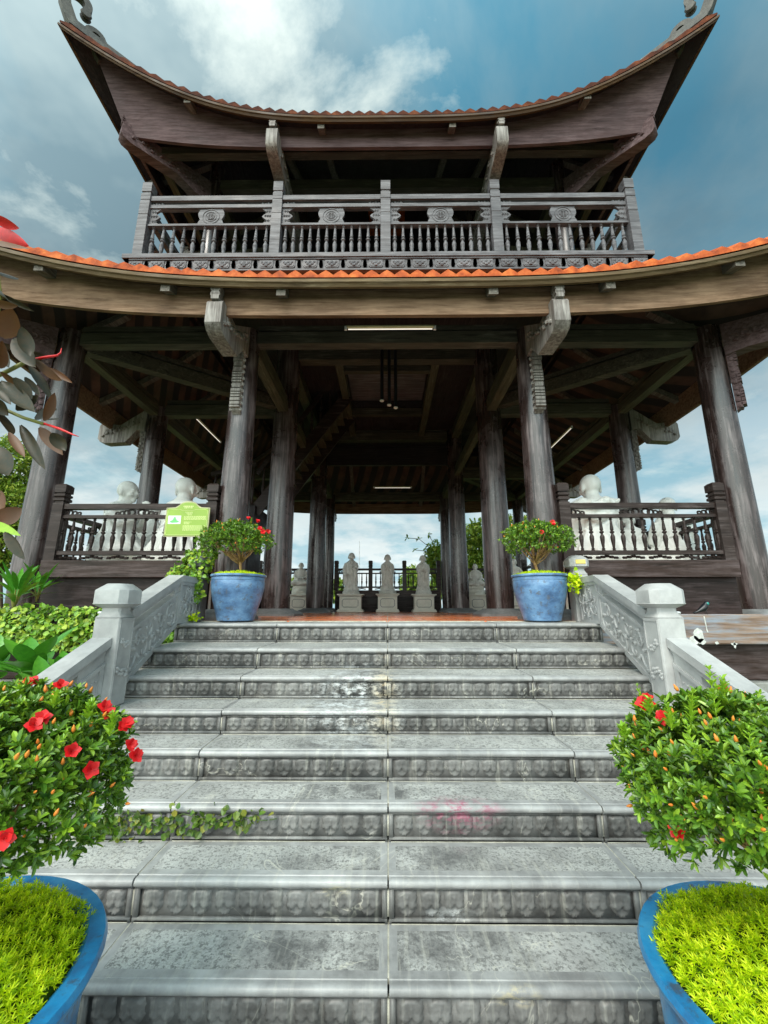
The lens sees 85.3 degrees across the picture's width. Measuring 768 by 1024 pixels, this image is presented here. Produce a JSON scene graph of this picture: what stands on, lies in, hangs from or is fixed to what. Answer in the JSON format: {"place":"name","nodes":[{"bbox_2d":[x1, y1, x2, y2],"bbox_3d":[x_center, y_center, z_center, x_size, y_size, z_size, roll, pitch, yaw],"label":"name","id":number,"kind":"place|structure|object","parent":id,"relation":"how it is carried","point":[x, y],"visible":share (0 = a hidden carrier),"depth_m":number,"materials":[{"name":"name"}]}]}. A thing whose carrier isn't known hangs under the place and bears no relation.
{"place":"outdoors","nodes":[
{"label":"outdoors","id":0,"kind":"place"},
{"bbox_2d":[0,0,767,607],"label":"sky","id":1,"kind":"structure","parent":0,"point":[68,183],"materials":[{"name":"blue"}]},
{"label":"ground","id":2,"kind":"structure","parent":0,"visible":0},
{"bbox_2d":[0,434,32,608],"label":"tree","id":3,"kind":"object","parent":2,"relation":"on","point":[13,486],"visible":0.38,"depth_m":8.70,"materials":[{"name":"green plant"}]},
{"bbox_2d":[0,634,34,677],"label":"broad leaf plant","id":4,"kind":"object","parent":2,"relation":"on","point":[5,653],"visible":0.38,"depth_m":3.35,"materials":[{"name":"green plant"}]},
{"bbox_2d":[5,656,49,682],"bbox_3d":[-2.153,1.092,2.707,0.362,0.355,0.486,0,-13,0],"label":"broad leaf plant","id":5,"kind":"object","parent":2,"relation":"on","point":[40,664],"visible":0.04,"depth_m":2.76,"materials":[{"name":"green plant"}]},
{"bbox_2d":[0,626,76,684],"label":"broad leaf plant","id":6,"kind":"object","parent":2,"relation":"on","point":[27,652],"visible":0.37,"depth_m":3.11,"materials":[{"name":"green plant"}]},
{"bbox_2d":[0,216,78,558],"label":"rubber fig","id":7,"kind":"object","parent":2,"relation":"on","point":[18,393],"visible":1,"depth_m":2.21,"materials":[{"name":"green plant"}]},
{"bbox_2d":[22,651,67,671],"bbox_3d":[-2.270,1.153,2.986,0.446,0.283,0.512,-4,-14,18],"label":"broad leaf plant","id":8,"kind":"object","parent":2,"relation":"on","point":[62,654],"visible":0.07,"depth_m":3.01,"materials":[{"name":"green plant"}]},
{"bbox_2d":[333,577,343,603],"bbox_3d":[-2.838,5.486,24.442,1.316,3.309,1.296,0,-13,0],"label":"tree","id":9,"kind":"object","parent":2,"relation":"on","point":[340,582],"visible":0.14,"depth_m":24.39,"materials":[{"name":"green plant"}]},
{"bbox_2d":[0,0,767,626],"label":"pavilion","id":10,"kind":"structure","parent":2,"relation":"on","point":[306,238],"depth_m":6.38,"materials":[{"name":"wood"}]},
{"bbox_2d":[0,614,172,681],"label":"edge beam","id":11,"kind":"structure","parent":10,"relation":"attached to","point":[9,676],"depth_m":4.06,"materials":[{"name":"wood"}]},
{"bbox_2d":[0,603,174,653],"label":"creeper hedge","id":12,"kind":"object","parent":11,"relation":"on","point":[38,624],"visible":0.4,"depth_m":3.98,"materials":[{"name":"green plant"}]},
{"bbox_2d":[0,561,52,607],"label":"strap leaf plant","id":13,"kind":"object","parent":12,"relation":"on","point":[17,586],"visible":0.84,"depth_m":4.17,"materials":[{"name":"green plant"}]},
{"bbox_2d":[16,562,62,601],"bbox_3d":[-3.690,0.743,4.446,0.482,0.423,0.454,-10,-16,38],"label":"strap leaf plant","id":14,"kind":"object","parent":12,"relation":"on","point":[43,579],"visible":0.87,"depth_m":4.46,"materials":[{"name":"green plant"}]},
{"bbox_2d":[163,501,210,536],"bbox_3d":[-2.250,0.078,4.768,0.500,0.415,0.028,0,-13,0],"label":"information sign","id":15,"kind":"object","parent":10,"relation":"attached to","point":[187,519],"visible":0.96,"depth_m":4.75,"materials":[{"name":"green paint"}]},
{"bbox_2d":[198,419,220,442],"bbox_3d":[-3.830,-1.807,9.013,0.030,0.055,1.530,0,-13,0],"label":"tube lamp","id":16,"kind":"object","parent":10,"relation":"attached to","point":[209,430],"visible":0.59,"depth_m":9.13,"materials":[{"name":"white plastic"}]},
{"bbox_2d":[208,568,212,608],"bbox_3d":[-3.000,1.139,5.920,1.162,0.688,0.957,0,-13,0],"label":"pedestal","id":17,"kind":"object","parent":10,"relation":"on","point":[209,598],"depth_m":6.04,"materials":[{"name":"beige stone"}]},
{"bbox_2d":[141,477,199,559],"bbox_3d":[-2.976,0.142,6.196,1.089,1.338,0.836,-3,-13,11],"label":"monk statue","id":18,"kind":"object","parent":17,"relation":"on","point":[185,489],"visible":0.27,"depth_m":5.95,"materials":[{"name":"white stone"}]},
{"bbox_2d":[290,594,305,610],"bbox_3d":[-2.378,2.574,11.742,0.572,0.488,0.471,0,-13,0],"label":"pedestal","id":19,"kind":"object","parent":10,"relation":"on","point":[297,602],"visible":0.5,"depth_m":11.56,"materials":[{"name":"beige stone"}]},
{"bbox_2d":[291,586,305,593],"bbox_3d":[-2.378,2.215,11.828,0.521,0.250,0.425,0,-13,0],"label":"rock seat","id":20,"kind":"object","parent":19,"relation":"on","point":[298,589],"visible":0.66,"depth_m":11.66,"materials":[{"name":"beige stone"}]},
{"bbox_2d":[291,563,306,585],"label":"monk statue","id":21,"kind":"object","parent":20,"relation":"on","point":[300,576],"visible":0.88,"depth_m":11.82,"materials":[{"name":"stone"}]},
{"bbox_2d":[337,594,364,611],"bbox_3d":[-0.948,2.608,11.927,0.755,0.503,0.571,0,-13,0],"label":"pedestal","id":22,"kind":"object","parent":10,"relation":"on","point":[350,602],"visible":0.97,"depth_m":11.70,"materials":[{"name":"beige stone"}]},
{"bbox_2d":[342,553,359,593],"bbox_3d":[-0.954,1.782,12.116,0.501,1.192,0.487,0,-13,0],"label":"monk statue","id":23,"kind":"object","parent":22,"relation":"on","point":[350,568],"visible":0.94,"depth_m":11.96,"materials":[{"name":"stone"}]},
{"bbox_2d":[380,349,383,401],"bbox_3d":[-0.036,-2.566,7.256,0.072,1.410,0.072,0,-13,0],"label":"hanging rod","id":24,"kind":"object","parent":10,"relation":"hanging from","point":[381,375],"visible":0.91,"depth_m":7.19,"materials":[{"name":"black metal"}]},
{"bbox_2d":[376,593,399,611],"bbox_3d":[0.102,2.602,11.920,0.673,0.513,0.571,0,-13,0],"label":"pedestal","id":25,"kind":"object","parent":10,"relation":"on","point":[387,602],"visible":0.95,"depth_m":11.69,"materials":[{"name":"beige stone"}]},
{"bbox_2d":[379,554,395,592],"bbox_3d":[0.096,1.800,12.102,0.472,1.132,0.471,-9,-15,33],"label":"monk statue","id":26,"kind":"object","parent":25,"relation":"on","point":[387,572],"visible":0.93,"depth_m":11.94,"materials":[{"name":"stone"}]},
{"bbox_2d":[387,349,390,406],"bbox_3d":[0.089,-2.527,7.246,0.072,1.490,0.072,0,-13,0],"label":"hanging rod","id":27,"kind":"object","parent":10,"relation":"hanging from","point":[389,373],"visible":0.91,"depth_m":7.19,"materials":[{"name":"black metal"}]},
{"bbox_2d":[344,325,435,330],"bbox_3d":[0.078,-2.320,5.249,1.150,0.055,0.030,0,-13,0],"label":"tube lamp","id":28,"kind":"object","parent":10,"relation":"attached to","point":[409,327],"visible":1,"depth_m":5.24,"materials":[{"name":"white plastic"}]},
{"bbox_2d":[373,486,411,487],"bbox_3d":[0.269,-0.772,12.998,1.200,0.055,0.030,0,-13,0],"label":"tube lamp","id":29,"kind":"object","parent":10,"relation":"attached to","point":[392,486],"visible":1,"depth_m":12.99,"materials":[{"name":"white plastic"}]},
{"bbox_2d":[394,349,397,408],"bbox_3d":[0.199,-2.503,7.239,0.072,1.540,0.072,0,-13,0],"label":"hanging rod","id":30,"kind":"object","parent":10,"relation":"hanging from","point":[395,379],"visible":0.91,"depth_m":7.16,"materials":[{"name":"black metal"}]},
{"bbox_2d":[411,594,436,611],"bbox_3d":[1.132,2.607,11.910,0.694,0.498,0.571,0,-13,0],"label":"pedestal","id":31,"kind":"object","parent":10,"relation":"on","point":[423,602],"visible":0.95,"depth_m":11.68,"materials":[{"name":"beige stone"}]},
{"bbox_2d":[415,555,431,593],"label":"monk statue","id":32,"kind":"object","parent":31,"relation":"on","point":[423,572],"visible":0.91,"depth_m":11.92,"materials":[{"name":"stone"}]},
{"bbox_2d":[469,594,486,610],"bbox_3d":[2.608,2.564,11.701,0.555,0.488,0.457,0,-13,0],"label":"pedestal","id":33,"kind":"object","parent":10,"relation":"on","point":[477,602],"visible":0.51,"depth_m":11.53,"materials":[{"name":"beige stone"}]},
{"bbox_2d":[469,586,484,593],"bbox_3d":[2.609,2.214,11.778,0.515,0.230,0.400,0,-13,0],"label":"rock seat","id":34,"kind":"object","parent":33,"relation":"on","point":[476,590],"visible":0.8,"depth_m":11.63,"materials":[{"name":"beige stone"}]},
{"bbox_2d":[469,564,484,586],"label":"monk statue","id":35,"kind":"object","parent":34,"relation":"on","point":[475,577],"visible":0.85,"depth_m":11.78,"materials":[{"name":"stone"}]},
{"bbox_2d":[514,593,519,608],"bbox_3d":[3.253,2.180,10.245,0.624,0.588,0.514,0,-13,0],"label":"pedestal","id":36,"kind":"object","parent":10,"relation":"on","point":[516,606],"depth_m":10.02,"materials":[{"name":"beige stone"}]},
{"bbox_2d":[512,559,522,573],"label":"monk statue","id":37,"kind":"object","parent":36,"relation":"on","point":[516,569],"visible":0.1,"depth_m":10.34,"materials":[{"name":"stone"}]},
{"bbox_2d":[551,425,572,447],"bbox_3d":[3.872,-1.608,9.209,0.030,0.055,1.330,0,-13,0],"label":"tube lamp","id":38,"kind":"object","parent":10,"relation":"attached to","point":[561,436],"visible":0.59,"depth_m":9.05,"materials":[{"name":"white plastic"}]},
{"bbox_2d":[564,571,568,608],"bbox_3d":[3.097,1.127,5.871,1.188,0.688,0.978,0,-13,0],"label":"pedestal","id":39,"kind":"object","parent":10,"relation":"on","point":[567,606],"depth_m":5.95,"materials":[{"name":"beige stone"}]},
{"bbox_2d":[563,474,636,564],"bbox_3d":[3.069,0.123,6.180,1.128,1.368,0.907,0,-13,0],"label":"monk statue","id":40,"kind":"object","parent":39,"relation":"on","point":[590,488],"visible":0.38,"depth_m":5.88,"materials":[{"name":"white stone"}]},
{"bbox_2d":[602,614,767,692],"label":"edge beam","id":41,"kind":"structure","parent":10,"relation":"attached to","point":[738,643],"depth_m":4.01,"materials":[{"name":"brown wood"}]},
{"bbox_2d":[693,601,709,613],"bbox_3d":[3.096,0.929,4.059,0.184,0.124,0.062,0,-13,0],"label":"bird","id":42,"kind":"object","parent":41,"relation":"on","point":[704,606],"visible":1,"depth_m":4.04},
{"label":"pedestal","id":43,"kind":"object","parent":10,"relation":"on","visible":0},
{"bbox_2d":[86,481,152,559],"bbox_3d":[-3.834,0.143,6.155,0.777,1.238,1.006,0,-13,0],"label":"monk statue","id":44,"kind":"object","parent":43,"relation":"on","point":[128,492],"visible":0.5,"depth_m":5.95,"materials":[{"name":"white stone"}]},
{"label":"pedestal","id":45,"kind":"object","parent":10,"relation":"on","visible":0},
{"bbox_2d":[136,510,160,545],"bbox_3d":[-3.826,0.399,6.870,0.808,0.979,0.648,0,-13,0],"label":"monk statue","id":46,"kind":"object","parent":45,"relation":"on","point":[150,526],"visible":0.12,"depth_m":6.71,"materials":[{"name":"white stone"}]},
{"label":"pedestal","id":47,"kind":"object","parent":10,"relation":"on","visible":0},
{"bbox_2d":[622,518,649,559],"bbox_3d":[3.768,0.429,6.376,0.663,0.819,0.534,0,-13,0],"label":"monk statue","id":48,"kind":"object","parent":47,"relation":"on","point":[628,534],"visible":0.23,"depth_m":6.24,"materials":[{"name":"white stone"}]},
{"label":"pedestal","id":49,"kind":"object","parent":10,"relation":"on","visible":0},
{"bbox_2d":[648,497,703,559],"bbox_3d":[4.278,0.309,6.210,0.857,1.058,0.700,0,-13,0],"label":"monk statue","id":50,"kind":"object","parent":49,"relation":"on","point":[669,530],"visible":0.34,"depth_m":6.05,"materials":[{"name":"white stone"}]},
{"bbox_2d":[2,621,767,1023],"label":"stone staircase","id":51,"kind":"structure","parent":2,"relation":"on","point":[452,833],"depth_m":1.93,"materials":[{"name":"grey stone"}]},
{"bbox_2d":[2,875,107,1023],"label":"flower pot","id":52,"kind":"object","parent":51,"relation":"on","point":[61,1005],"visible":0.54,"depth_m":0.98,"materials":[{"name":"blue ceramic"}]},
{"bbox_2d":[0,874,96,1023],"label":"sedum ground cover","id":53,"kind":"object","parent":52,"relation":"on","point":[41,934],"visible":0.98,"depth_m":0.98,"materials":[{"name":"green plant"}]},
{"bbox_2d":[0,676,143,887],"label":"azalea bush","id":54,"kind":"object","parent":52,"relation":"on","point":[59,742],"visible":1,"depth_m":0.96,"materials":[{"name":"green plant"}]},
{"bbox_2d":[0,556,210,784],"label":"stone balustrade","id":55,"kind":"object","parent":51,"relation":"on","point":[134,625],"visible":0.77,"depth_m":2.75,"materials":[{"name":"grey stone"}]},
{"bbox_2d":[165,549,217,603],"bbox_3d":[-2.007,0.738,4.345,0.472,0.722,0.402,0,-13,0],"label":"ivy","id":56,"kind":"object","parent":55,"relation":"on","point":[184,569],"visible":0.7,"depth_m":4.28,"materials":[{"name":"green plant"}]},
{"bbox_2d":[78,802,276,842],"bbox_3d":[-0.976,1.470,1.946,0.949,0.223,0.110,0,-13,0],"label":"ivy","id":57,"kind":"object","parent":51,"relation":"on","point":[146,819],"visible":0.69,"depth_m":1.94,"materials":[{"name":"green plant"}]},
{"bbox_2d":[187,612,203,621],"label":"weed","id":58,"kind":"object","parent":51,"relation":"on","point":[192,618],"visible":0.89,"depth_m":4.03,"materials":[{"name":"green plant"}]},
{"bbox_2d":[210,573,266,620],"bbox_3d":[-1.509,0.881,4.284,0.556,0.460,0.556,0,-13,0],"label":"flower pot","id":59,"kind":"object","parent":51,"relation":"on","point":[236,596],"visible":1,"depth_m":4.09,"materials":[{"name":"blue ceramic"}]},
{"bbox_2d":[193,516,276,570],"bbox_3d":[-1.578,0.362,4.378,0.852,0.644,0.726,0,-13,0],"label":"azalea bush","id":60,"kind":"object","parent":59,"relation":"in","point":[231,526],"visible":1,"depth_m":4.30,"materials":[{"name":"green plant"}]},
{"bbox_2d":[213,570,262,574],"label":"sedum ground cover","id":61,"kind":"object","parent":59,"relation":"on","point":[240,571],"visible":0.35,"depth_m":4.19,"materials":[{"name":"green plant"}]},
{"bbox_2d":[511,573,567,620],"bbox_3d":[1.601,0.875,4.259,0.556,0.460,0.556,0,-13,0],"label":"flower pot","id":62,"kind":"object","parent":51,"relation":"on","point":[541,596],"visible":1,"depth_m":4.06,"materials":[{"name":"blue ceramic"}]},
{"bbox_2d":[513,569,563,574],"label":"sedum ground cover","id":63,"kind":"object","parent":62,"relation":"on","point":[537,571],"visible":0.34,"depth_m":4.17,"materials":[{"name":"green plant"}]},
{"bbox_2d":[498,518,578,570],"bbox_3d":[1.607,0.372,4.379,0.810,0.620,0.715,0,-13,0],"label":"azalea bush","id":64,"kind":"object","parent":63,"relation":"on","point":[536,529],"visible":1,"depth_m":4.28,"materials":[{"name":"green plant"}]},
{"bbox_2d":[564,555,767,763],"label":"stone balustrade","id":65,"kind":"object","parent":51,"relation":"on","point":[643,626],"visible":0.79,"depth_m":2.73,"materials":[{"name":"grey stone"}]},
{"bbox_2d":[566,567,583,593],"bbox_3d":[1.895,0.685,4.141,0.165,0.283,0.176,0,-13,0],"label":"sedum tuft","id":66,"kind":"object","parent":65,"relation":"on","point":[574,579],"visible":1,"depth_m":4.12,"materials":[{"name":"green plant"}]},
{"bbox_2d":[637,881,764,1023],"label":"flower pot","id":67,"kind":"object","parent":51,"relation":"on","point":[679,1005],"visible":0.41,"depth_m":0.97,"materials":[{"name":"blue ceramic"}]},
{"bbox_2d":[606,664,767,888],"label":"azalea bush","id":68,"kind":"object","parent":67,"relation":"on","point":[718,728],"visible":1,"depth_m":0.92,"materials":[{"name":"green plant"}]},
{"bbox_2d":[649,880,767,1023],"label":"sedum ground cover","id":69,"kind":"object","parent":67,"relation":"on","point":[712,942],"visible":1,"depth_m":0.95,"materials":[{"name":"green plant"}]},
{"bbox_2d":[397,564,416,589],"bbox_3d":[1.512,4.921,23.522,1.493,4.000,1.601,0,-13,0],"label":"tree","id":70,"kind":"object","parent":2,"relation":"on","point":[411,577],"visible":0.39,"depth_m":23.38,"materials":[{"name":"green plant"}]},
{"bbox_2d":[405,532,441,607],"bbox_3d":[1.796,2.932,15.752,1.984,4.417,1.113,0,-13,0],"label":"tree","id":71,"kind":"object","parent":2,"relation":"on","point":[432,554],"visible":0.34,"depth_m":15.86,"materials":[{"name":"green plant"}]},
{"bbox_2d":[429,576,441,599],"bbox_3d":[3.446,5.722,26.355,1.657,3.703,1.628,0,-13,0],"label":"tree","id":72,"kind":"object","parent":2,"relation":"on","point":[433,584],"visible":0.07,"depth_m":26.30,"materials":[{"name":"green plant"}]},
{"bbox_2d":[466,513,529,581],"bbox_3d":[4.908,2.622,17.035,4.500,5.585,2.060,0,-13,0],"label":"tree","id":73,"kind":"object","parent":2,"relation":"on","point":[474,541],"visible":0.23,"depth_m":16.75,"materials":[{"name":"green plant"}]}
]}

